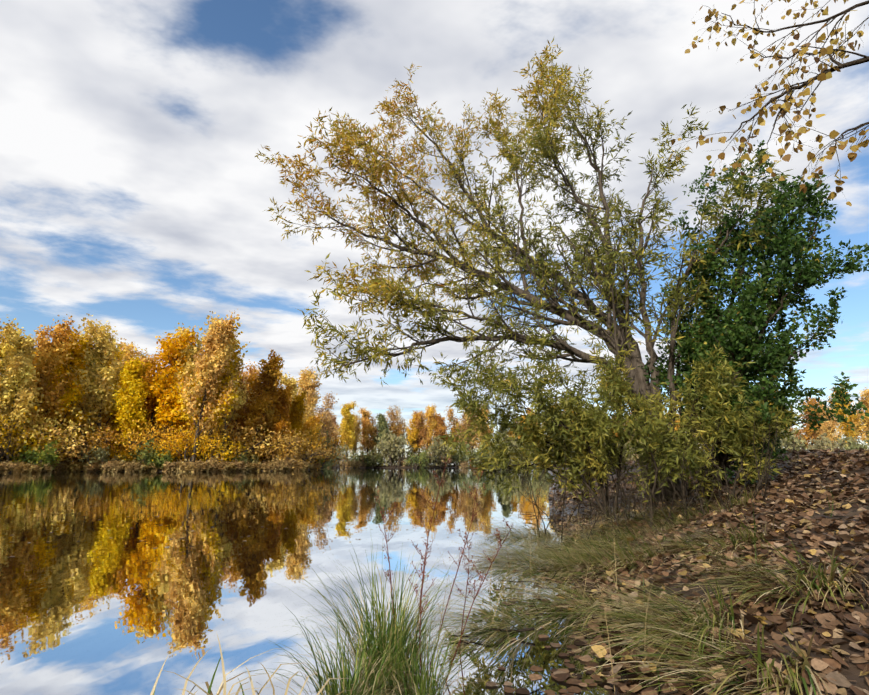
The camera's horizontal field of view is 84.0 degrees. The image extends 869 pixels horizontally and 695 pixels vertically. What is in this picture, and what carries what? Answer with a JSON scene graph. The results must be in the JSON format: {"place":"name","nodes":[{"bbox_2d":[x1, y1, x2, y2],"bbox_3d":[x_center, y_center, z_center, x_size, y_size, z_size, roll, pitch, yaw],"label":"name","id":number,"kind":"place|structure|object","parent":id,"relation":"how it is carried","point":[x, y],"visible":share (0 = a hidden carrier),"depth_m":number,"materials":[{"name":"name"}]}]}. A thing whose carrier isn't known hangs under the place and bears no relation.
{"place":"outdoors","nodes":[
{"label":"outdoors","id":0,"kind":"place"},
{"bbox_2d":[0,468,614,694],"bbox_3d":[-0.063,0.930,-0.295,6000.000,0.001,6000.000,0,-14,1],"label":"water","id":1,"kind":"structure","parent":0,"point":[124,610],"depth_m":4.42,"materials":[{"name":"liquid"}]},
{"bbox_2d":[2,474,527,556],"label":"floating leaves","id":2,"kind":"object","parent":1,"relation":"on","point":[246,540],"visible":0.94,"depth_m":7.49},
{"bbox_2d":[374,455,512,681],"bbox_3d":[0.056,1.053,2.384,0.629,1.033,0.536,9,-16,-33],"label":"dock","id":3,"kind":"object","parent":1,"relation":"on","point":[425,562],"visible":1,"depth_m":2.44,"materials":[{"name":"plant"}]},
{"bbox_2d":[0,0,868,464],"label":"sky","id":4,"kind":"structure","parent":0,"point":[135,192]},
{"bbox_2d":[308,447,868,694],"bbox_3d":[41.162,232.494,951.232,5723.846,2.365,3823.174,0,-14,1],"label":"ground","id":5,"kind":"structure","parent":0,"point":[853,671],"depth_m":3.10,"materials":[{"name":"brown plant"}]},
{"bbox_2d":[0,317,22,385],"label":"tree","id":6,"kind":"object","parent":5,"relation":"on","point":[4,343],"visible":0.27,"depth_m":90.78,"materials":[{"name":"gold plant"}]},
{"bbox_2d":[0,463,25,472],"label":"clump","id":7,"kind":"object","parent":5,"relation":"on","point":[8,469],"visible":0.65,"depth_m":63.72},
{"bbox_2d":[0,430,38,461],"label":"shrub","id":8,"kind":"object","parent":5,"relation":"on","point":[3,459],"visible":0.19,"depth_m":69.47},
{"bbox_2d":[7,461,34,472],"bbox_3d":[-56.008,16.222,65.151,3.436,1.851,4.103,8,-16,-29],"label":"clump","id":9,"kind":"object","parent":5,"relation":"on","point":[21,468],"visible":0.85,"depth_m":64.61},
{"bbox_2d":[0,411,41,457],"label":"shrub","id":10,"kind":"object","parent":5,"relation":"on","point":[15,438],"visible":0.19,"depth_m":69.72,"materials":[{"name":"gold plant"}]},
{"bbox_2d":[0,327,43,460],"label":"tree","id":11,"kind":"object","parent":5,"relation":"on","point":[16,388],"visible":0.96,"depth_m":71.32,"materials":[{"name":"leaves"},{"name":"bark"},{"name":"wood"}]},
{"bbox_2d":[11,440,60,469],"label":"shrub","id":12,"kind":"object","parent":5,"relation":"on","point":[44,457],"visible":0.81,"depth_m":69.86,"materials":[{"name":"plant"}]},
{"bbox_2d":[0,416,79,463],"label":"shrub","id":13,"kind":"object","parent":5,"relation":"on","point":[33,441],"visible":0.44,"depth_m":70.31,"materials":[{"name":"yellow plant"}]},
{"bbox_2d":[28,461,51,471],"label":"clump","id":14,"kind":"object","parent":5,"relation":"on","point":[45,468],"visible":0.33,"depth_m":69.33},
{"bbox_2d":[24,314,80,456],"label":"tree","id":15,"kind":"object","parent":5,"relation":"on","point":[53,351],"visible":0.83,"depth_m":77.25,"materials":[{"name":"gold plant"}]},
{"bbox_2d":[6,404,101,463],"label":"shrub","id":16,"kind":"object","parent":5,"relation":"on","point":[52,426],"visible":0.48,"depth_m":73.67,"materials":[{"name":"yellow plant"}]},
{"bbox_2d":[0,418,119,468],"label":"shrub","id":17,"kind":"object","parent":5,"relation":"on","point":[73,449],"visible":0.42,"depth_m":73.27,"materials":[{"name":"yellow plant"}]},
{"bbox_2d":[35,326,93,444],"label":"tree","id":18,"kind":"object","parent":5,"relation":"on","point":[69,397],"visible":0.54,"depth_m":79.35,"materials":[{"name":"yellow plant"}]},
{"bbox_2d":[59,459,105,471],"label":"clump","id":19,"kind":"object","parent":5,"relation":"on","point":[67,463],"visible":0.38,"depth_m":74.38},
{"bbox_2d":[63,313,129,459],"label":"tree","id":20,"kind":"object","parent":5,"relation":"on","point":[100,379],"visible":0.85,"depth_m":82.72,"materials":[{"name":"leaves"},{"name":"bark"},{"name":"wood"}]},
{"bbox_2d":[76,444,123,468],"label":"shrub","id":21,"kind":"object","parent":5,"relation":"on","point":[99,456],"visible":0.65,"depth_m":74.89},
{"bbox_2d":[56,404,145,460],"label":"shrub","id":22,"kind":"object","parent":5,"relation":"on","point":[102,439],"visible":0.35,"depth_m":79.06,"materials":[{"name":"plant"}]},
{"bbox_2d":[83,458,119,471],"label":"clump","id":23,"kind":"object","parent":5,"relation":"on","point":[91,467],"visible":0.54,"depth_m":74.51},
{"bbox_2d":[64,405,146,462],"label":"shrub","id":24,"kind":"object","parent":5,"relation":"on","point":[85,434],"visible":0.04,"depth_m":81.94,"materials":[{"name":"plant"}]},
{"bbox_2d":[76,427,149,459],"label":"shrub","id":25,"kind":"object","parent":5,"relation":"on","point":[113,441],"visible":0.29,"depth_m":81.53,"materials":[{"name":"plant"}]},
{"bbox_2d":[88,443,139,460],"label":"shrub","id":26,"kind":"object","parent":5,"relation":"on","point":[124,455],"visible":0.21,"depth_m":78.69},
{"bbox_2d":[101,461,129,471],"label":"clump","id":27,"kind":"object","parent":5,"relation":"on","point":[110,468],"visible":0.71,"depth_m":73.19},
{"bbox_2d":[106,340,128,406],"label":"tree","id":28,"kind":"object","parent":5,"relation":"on","point":[120,356],"depth_m":96.63,"materials":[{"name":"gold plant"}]},
{"bbox_2d":[76,421,169,456],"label":"shrub","id":29,"kind":"object","parent":5,"relation":"on","point":[115,437],"visible":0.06,"depth_m":80.73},
{"bbox_2d":[110,357,152,452],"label":"tree","id":30,"kind":"object","parent":5,"relation":"on","point":[131,397],"visible":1,"depth_m":81.73,"materials":[{"name":"leaves"},{"name":"bark"},{"name":"wood"}]},
{"bbox_2d":[108,358,156,442],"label":"tree","id":31,"kind":"object","parent":5,"relation":"on","point":[143,370],"visible":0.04,"depth_m":88.59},
{"bbox_2d":[120,460,144,471],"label":"clump","id":32,"kind":"object","parent":5,"relation":"on","point":[133,467],"visible":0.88,"depth_m":74.12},
{"bbox_2d":[117,338,148,385],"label":"tree","id":33,"kind":"object","parent":5,"relation":"on","point":[130,352],"visible":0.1,"depth_m":104.29,"materials":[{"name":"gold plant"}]},
{"bbox_2d":[123,438,161,469],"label":"shrub","id":34,"kind":"object","parent":5,"relation":"on","point":[143,457],"visible":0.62,"depth_m":77.61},
{"bbox_2d":[127,353,159,365],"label":"tree","id":35,"kind":"object","parent":5,"relation":"on","point":[151,358],"visible":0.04,"depth_m":102.76,"materials":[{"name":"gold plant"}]},
{"bbox_2d":[113,417,206,461],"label":"shrub","id":36,"kind":"object","parent":5,"relation":"on","point":[134,448],"visible":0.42,"depth_m":80.36,"materials":[{"name":"leaves"},{"name":"bark"},{"name":"wood"}]},
{"bbox_2d":[141,337,180,446],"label":"tree","id":37,"kind":"object","parent":5,"relation":"on","point":[150,405],"visible":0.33,"depth_m":86.68,"materials":[{"name":"plant"}]},
{"bbox_2d":[147,447,180,469],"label":"shrub","id":38,"kind":"object","parent":5,"relation":"on","point":[162,457],"visible":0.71,"depth_m":77.21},
{"bbox_2d":[141,326,202,444],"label":"tree","id":39,"kind":"object","parent":5,"relation":"on","point":[166,403],"visible":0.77,"depth_m":85.51,"materials":[{"name":"leaves"},{"name":"bark"},{"name":"wood"}]},
{"bbox_2d":[143,423,200,460],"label":"shrub","id":40,"kind":"object","parent":5,"relation":"on","point":[161,441],"visible":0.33,"depth_m":79.85,"materials":[{"name":"plant"}]},
{"bbox_2d":[155,323,204,437],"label":"tree","id":41,"kind":"object","parent":5,"relation":"on","point":[189,367],"visible":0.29,"depth_m":89.65,"materials":[{"name":"leaves"},{"name":"bark"},{"name":"wood"}]},
{"bbox_2d":[162,459,201,471],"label":"clump","id":42,"kind":"object","parent":5,"relation":"on","point":[173,467],"visible":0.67,"depth_m":73.94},
{"bbox_2d":[146,430,232,461],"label":"shrub","id":43,"kind":"object","parent":5,"relation":"on","point":[175,455],"visible":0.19,"depth_m":79.33,"materials":[{"name":"plant"}]},
{"bbox_2d":[179,459,210,471],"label":"clump","id":44,"kind":"object","parent":5,"relation":"on","point":[201,466],"visible":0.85,"depth_m":73.08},
{"bbox_2d":[170,415,231,461],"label":"shrub","id":45,"kind":"object","parent":5,"relation":"on","point":[202,437],"visible":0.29,"depth_m":80.91,"materials":[{"name":"plant"}]},
{"bbox_2d":[161,421,248,462],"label":"shrub","id":46,"kind":"object","parent":5,"relation":"on","point":[204,451],"visible":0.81,"depth_m":79.67,"materials":[{"name":"leaves"},{"name":"bark"},{"name":"wood"}]},
{"bbox_2d":[177,310,239,461],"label":"tree","id":47,"kind":"object","parent":5,"relation":"on","point":[219,344],"visible":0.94,"depth_m":81.61,"materials":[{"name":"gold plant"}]},
{"bbox_2d":[172,317,249,453],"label":"tree","id":48,"kind":"object","parent":5,"relation":"on","point":[220,411],"visible":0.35,"depth_m":82.58,"materials":[{"name":"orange plant"}]},
{"bbox_2d":[208,460,228,471],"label":"clump","id":49,"kind":"object","parent":5,"relation":"on","point":[221,467],"visible":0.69,"depth_m":74.91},
{"bbox_2d":[195,311,253,458],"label":"tree","id":50,"kind":"object","parent":5,"relation":"on","point":[240,401],"visible":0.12,"depth_m":87.23,"materials":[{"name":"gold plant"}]},
{"bbox_2d":[220,458,246,470],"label":"clump","id":51,"kind":"object","parent":5,"relation":"on","point":[239,466],"visible":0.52,"depth_m":79.20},
{"bbox_2d":[224,452,247,463],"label":"shrub","id":52,"kind":"object","parent":5,"relation":"on","point":[238,459],"visible":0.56,"depth_m":83.37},
{"bbox_2d":[221,367,253,441],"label":"tree","id":53,"kind":"object","parent":5,"relation":"on","point":[241,380],"visible":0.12,"depth_m":93.17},
{"bbox_2d":[186,416,289,463],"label":"shrub","id":54,"kind":"object","parent":5,"relation":"on","point":[253,447],"visible":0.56,"depth_m":85.86,"materials":[{"name":"leaves"},{"name":"bark"},{"name":"wood"}]},
{"bbox_2d":[243,361,261,396],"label":"tree","id":55,"kind":"object","parent":5,"relation":"on","point":[251,371],"visible":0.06,"depth_m":119.29,"materials":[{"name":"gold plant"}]},
{"bbox_2d":[243,374,270,434],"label":"tree","id":56,"kind":"object","parent":5,"relation":"on","point":[251,384],"visible":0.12,"depth_m":103.84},
{"bbox_2d":[235,349,284,461],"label":"tree","id":57,"kind":"object","parent":5,"relation":"on","point":[266,382],"visible":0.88,"depth_m":91.02,"materials":[{"name":"plant"}]},
{"bbox_2d":[228,425,299,461],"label":"shrub","id":58,"kind":"object","parent":5,"relation":"on","point":[255,442],"visible":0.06,"depth_m":91.17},
{"bbox_2d":[251,365,284,460],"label":"tree","id":59,"kind":"object","parent":5,"relation":"on","point":[269,416],"visible":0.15,"depth_m":91.24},
{"bbox_2d":[264,383,294,458],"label":"tree","id":60,"kind":"object","parent":5,"relation":"on","point":[282,424],"visible":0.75,"depth_m":92.31,"materials":[{"name":"plant"}]},
{"bbox_2d":[257,444,302,462],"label":"shrub","id":61,"kind":"object","parent":5,"relation":"on","point":[270,455],"visible":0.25,"depth_m":89.12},
{"bbox_2d":[271,455,293,469],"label":"clump","id":62,"kind":"object","parent":5,"relation":"on","point":[284,462],"visible":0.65,"depth_m":85.56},
{"bbox_2d":[269,431,309,461],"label":"shrub","id":63,"kind":"object","parent":5,"relation":"on","point":[281,453],"visible":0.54,"depth_m":88.98,"materials":[{"name":"plant"}]},
{"bbox_2d":[279,372,306,426],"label":"tree","id":64,"kind":"object","parent":5,"relation":"on","point":[291,382],"visible":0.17,"depth_m":116.01,"materials":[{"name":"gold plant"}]},
{"bbox_2d":[282,460,307,470],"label":"clump","id":65,"kind":"object","parent":5,"relation":"on","point":[300,466],"visible":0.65,"depth_m":86.24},
{"bbox_2d":[287,390,307,446],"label":"tree","id":66,"kind":"object","parent":5,"relation":"on","point":[297,403],"visible":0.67,"depth_m":97.56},
{"bbox_2d":[275,426,319,458],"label":"shrub","id":67,"kind":"object","parent":5,"relation":"on","point":[303,437],"visible":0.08,"depth_m":96.67,"materials":[{"name":"plant"}]},
{"bbox_2d":[260,429,341,467],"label":"shrub","id":68,"kind":"object","parent":5,"relation":"on","point":[290,454],"visible":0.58,"depth_m":90.17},
{"bbox_2d":[296,367,321,428],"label":"tree","id":69,"kind":"object","parent":5,"relation":"on","point":[307,383],"visible":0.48,"depth_m":127.97,"materials":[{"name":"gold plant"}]},
{"bbox_2d":[291,419,326,468],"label":"shrub","id":70,"kind":"object","parent":5,"relation":"on","point":[313,447],"visible":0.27,"depth_m":97.38,"materials":[{"name":"plant"}]},
{"bbox_2d":[303,412,324,458],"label":"tree","id":71,"kind":"object","parent":5,"relation":"on","point":[311,423],"visible":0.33,"depth_m":112.20,"materials":[{"name":"orange plant"}]},
{"bbox_2d":[314,391,339,440],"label":"tree","id":72,"kind":"object","parent":5,"relation":"on","point":[324,423],"visible":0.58,"depth_m":166.82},
{"bbox_2d":[316,429,338,468],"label":"shrub","id":73,"kind":"object","parent":5,"relation":"on","point":[328,460],"visible":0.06,"depth_m":121.95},
{"bbox_2d":[308,432,354,468],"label":"shrub","id":74,"kind":"object","parent":5,"relation":"on","point":[335,447],"visible":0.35,"depth_m":117.88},
{"bbox_2d":[332,442,352,466],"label":"shrub","id":75,"kind":"object","parent":5,"relation":"on","point":[344,453],"visible":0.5,"depth_m":185.00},
{"bbox_2d":[336,401,357,458],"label":"tree","id":76,"kind":"object","parent":5,"relation":"on","point":[346,427],"visible":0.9,"depth_m":190.34,"materials":[{"name":"yellow plant"}]},
{"bbox_2d":[350,415,363,460],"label":"tree","id":77,"kind":"object","parent":5,"relation":"on","point":[358,429],"visible":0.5,"depth_m":197.39,"materials":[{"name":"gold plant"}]},
{"bbox_2d":[348,449,373,466],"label":"shrub","id":78,"kind":"object","parent":5,"relation":"on","point":[356,458],"visible":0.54,"depth_m":184.61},
{"bbox_2d":[358,407,376,453],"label":"tree","id":79,"kind":"object","parent":5,"relation":"on","point":[367,442],"visible":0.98,"depth_m":205.64,"materials":[{"name":"orange plant"}]},
{"bbox_2d":[364,452,383,466],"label":"shrub","id":80,"kind":"object","parent":5,"relation":"on","point":[378,461],"visible":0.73,"depth_m":183.80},
{"bbox_2d":[367,438,395,465],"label":"shrub","id":81,"kind":"object","parent":5,"relation":"on","point":[372,458],"visible":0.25,"depth_m":185.32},
{"bbox_2d":[372,413,391,463],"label":"tree","id":82,"kind":"object","parent":5,"relation":"on","point":[382,424],"visible":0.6,"depth_m":203.61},
{"bbox_2d":[375,429,408,466],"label":"shrub","id":83,"kind":"object","parent":5,"relation":"on","point":[384,436],"visible":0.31,"depth_m":184.56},
{"bbox_2d":[385,407,404,439],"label":"tree","id":84,"kind":"object","parent":5,"relation":"on","point":[393,428],"visible":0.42,"depth_m":210.14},
{"bbox_2d":[374,430,417,467],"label":"shrub","id":85,"kind":"object","parent":5,"relation":"on","point":[397,447],"visible":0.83,"depth_m":178.57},
{"bbox_2d":[388,406,407,443],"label":"tree","id":86,"kind":"object","parent":5,"relation":"on","point":[399,417],"visible":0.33,"depth_m":215.09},
{"bbox_2d":[405,409,424,453],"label":"tree","id":87,"kind":"object","parent":5,"relation":"on","point":[412,432],"visible":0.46,"depth_m":190.30,"materials":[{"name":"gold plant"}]},
{"bbox_2d":[404,450,429,467],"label":"shrub","id":88,"kind":"object","parent":5,"relation":"on","point":[420,460],"visible":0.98,"depth_m":176.01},
{"bbox_2d":[412,410,430,452],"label":"tree","id":89,"kind":"object","parent":5,"relation":"on","point":[422,434],"visible":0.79,"depth_m":190.44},
{"bbox_2d":[423,403,437,452],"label":"tree","id":90,"kind":"object","parent":5,"relation":"on","point":[430,421],"visible":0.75,"depth_m":210.59,"materials":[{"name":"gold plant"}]},
{"bbox_2d":[407,435,455,466],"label":"shrub","id":91,"kind":"object","parent":5,"relation":"on","point":[437,445],"visible":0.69,"depth_m":187.28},
{"bbox_2d":[430,446,453,467],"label":"shrub","id":92,"kind":"object","parent":5,"relation":"on","point":[439,462],"visible":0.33,"depth_m":190.80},
{"bbox_2d":[431,413,455,450],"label":"tree","id":93,"kind":"object","parent":5,"relation":"on","point":[440,428],"visible":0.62,"depth_m":209.15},
{"bbox_2d":[446,405,460,464],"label":"tree","id":94,"kind":"object","parent":5,"relation":"on","point":[450,413],"visible":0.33,"depth_m":215.64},
{"bbox_2d":[445,443,471,466],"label":"shrub","id":95,"kind":"object","parent":5,"relation":"on","point":[459,458],"visible":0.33,"depth_m":194.37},
{"bbox_2d":[456,412,471,451],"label":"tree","id":96,"kind":"object","parent":5,"relation":"on","point":[463,425],"visible":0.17,"depth_m":208.28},
{"bbox_2d":[461,410,482,453],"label":"tree","id":97,"kind":"object","parent":5,"relation":"on","point":[471,443],"visible":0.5,"depth_m":201.93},
{"bbox_2d":[463,444,489,466],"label":"shrub","id":98,"kind":"object","parent":5,"relation":"on","point":[475,456],"visible":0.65,"depth_m":189.08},
{"bbox_2d":[474,402,493,449],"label":"tree","id":99,"kind":"object","parent":5,"relation":"on","point":[482,433],"visible":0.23,"depth_m":218.10,"materials":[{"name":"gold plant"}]},
{"bbox_2d":[150,483,868,694],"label":"dry grass","id":100,"kind":"structure","parent":5,"relation":"on","point":[646,610],"depth_m":2.60,"materials":[{"name":"plant"}]},
{"bbox_2d":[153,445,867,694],"bbox_3d":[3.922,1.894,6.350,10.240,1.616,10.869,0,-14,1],"label":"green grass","id":101,"kind":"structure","parent":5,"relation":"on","point":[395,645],"depth_m":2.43,"materials":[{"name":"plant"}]},
{"bbox_2d":[255,38,792,501],"bbox_3d":[0.805,-2.190,9.758,8.959,10.916,5.783,0,-14,1],"label":"willow","id":102,"kind":"object","parent":5,"relation":"on","point":[350,136],"depth_m":9.42,"materials":[{"name":"plant"}]},
{"bbox_2d":[428,328,812,541],"bbox_3d":[2.628,1.045,6.955,5.413,3.220,3.639,0,-14,1],"label":"shrub","id":103,"kind":"object","parent":5,"relation":"on","point":[604,431],"depth_m":6.86,"materials":[{"name":"plant"}]},
{"bbox_2d":[450,456,868,694],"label":"twigs","id":104,"kind":"object","parent":5,"relation":"on","point":[687,684],"visible":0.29,"depth_m":3.75,"materials":[{"name":"wood"}]},
{"bbox_2d":[781,427,830,450],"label":"shrub","id":105,"kind":"object","parent":5,"relation":"on","point":[794,443],"visible":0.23,"depth_m":144.36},
{"bbox_2d":[799,397,825,447],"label":"tree","id":106,"kind":"object","parent":5,"relation":"on","point":[810,435],"visible":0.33,"depth_m":163.25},
{"bbox_2d":[796,435,842,450],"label":"shrub","id":107,"kind":"object","parent":5,"relation":"on","point":[817,445],"visible":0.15,"depth_m":142.30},
{"bbox_2d":[816,404,846,446],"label":"tree","id":108,"kind":"object","parent":5,"relation":"on","point":[830,426],"visible":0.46,"depth_m":159.65,"materials":[{"name":"orange plant"}]},
{"bbox_2d":[817,432,862,449],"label":"shrub","id":109,"kind":"object","parent":5,"relation":"on","point":[834,442],"visible":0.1,"depth_m":146.87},
{"bbox_2d":[827,385,862,444],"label":"tree","id":110,"kind":"object","parent":5,"relation":"on","point":[848,429],"visible":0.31,"depth_m":162.91,"materials":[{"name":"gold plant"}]},
{"bbox_2d":[839,433,868,449],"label":"shrub","id":111,"kind":"object","parent":5,"relation":"on","point":[854,445],"visible":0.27,"depth_m":142.16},
{"bbox_2d":[847,387,868,444],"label":"tree","id":112,"kind":"object","parent":5,"relation":"on","point":[865,401],"visible":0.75,"depth_m":151.74,"materials":[{"name":"orange plant"}]},
{"bbox_2d":[638,140,868,489],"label":"tree","id":113,"kind":"object","parent":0,"point":[792,245],"depth_m":6.98,"materials":[{"name":"plant"}]},
{"bbox_2d":[668,0,868,205],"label":"branch","id":114,"kind":"object","parent":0,"point":[833,134],"depth_m":3.54,"materials":[{"name":"plant"}]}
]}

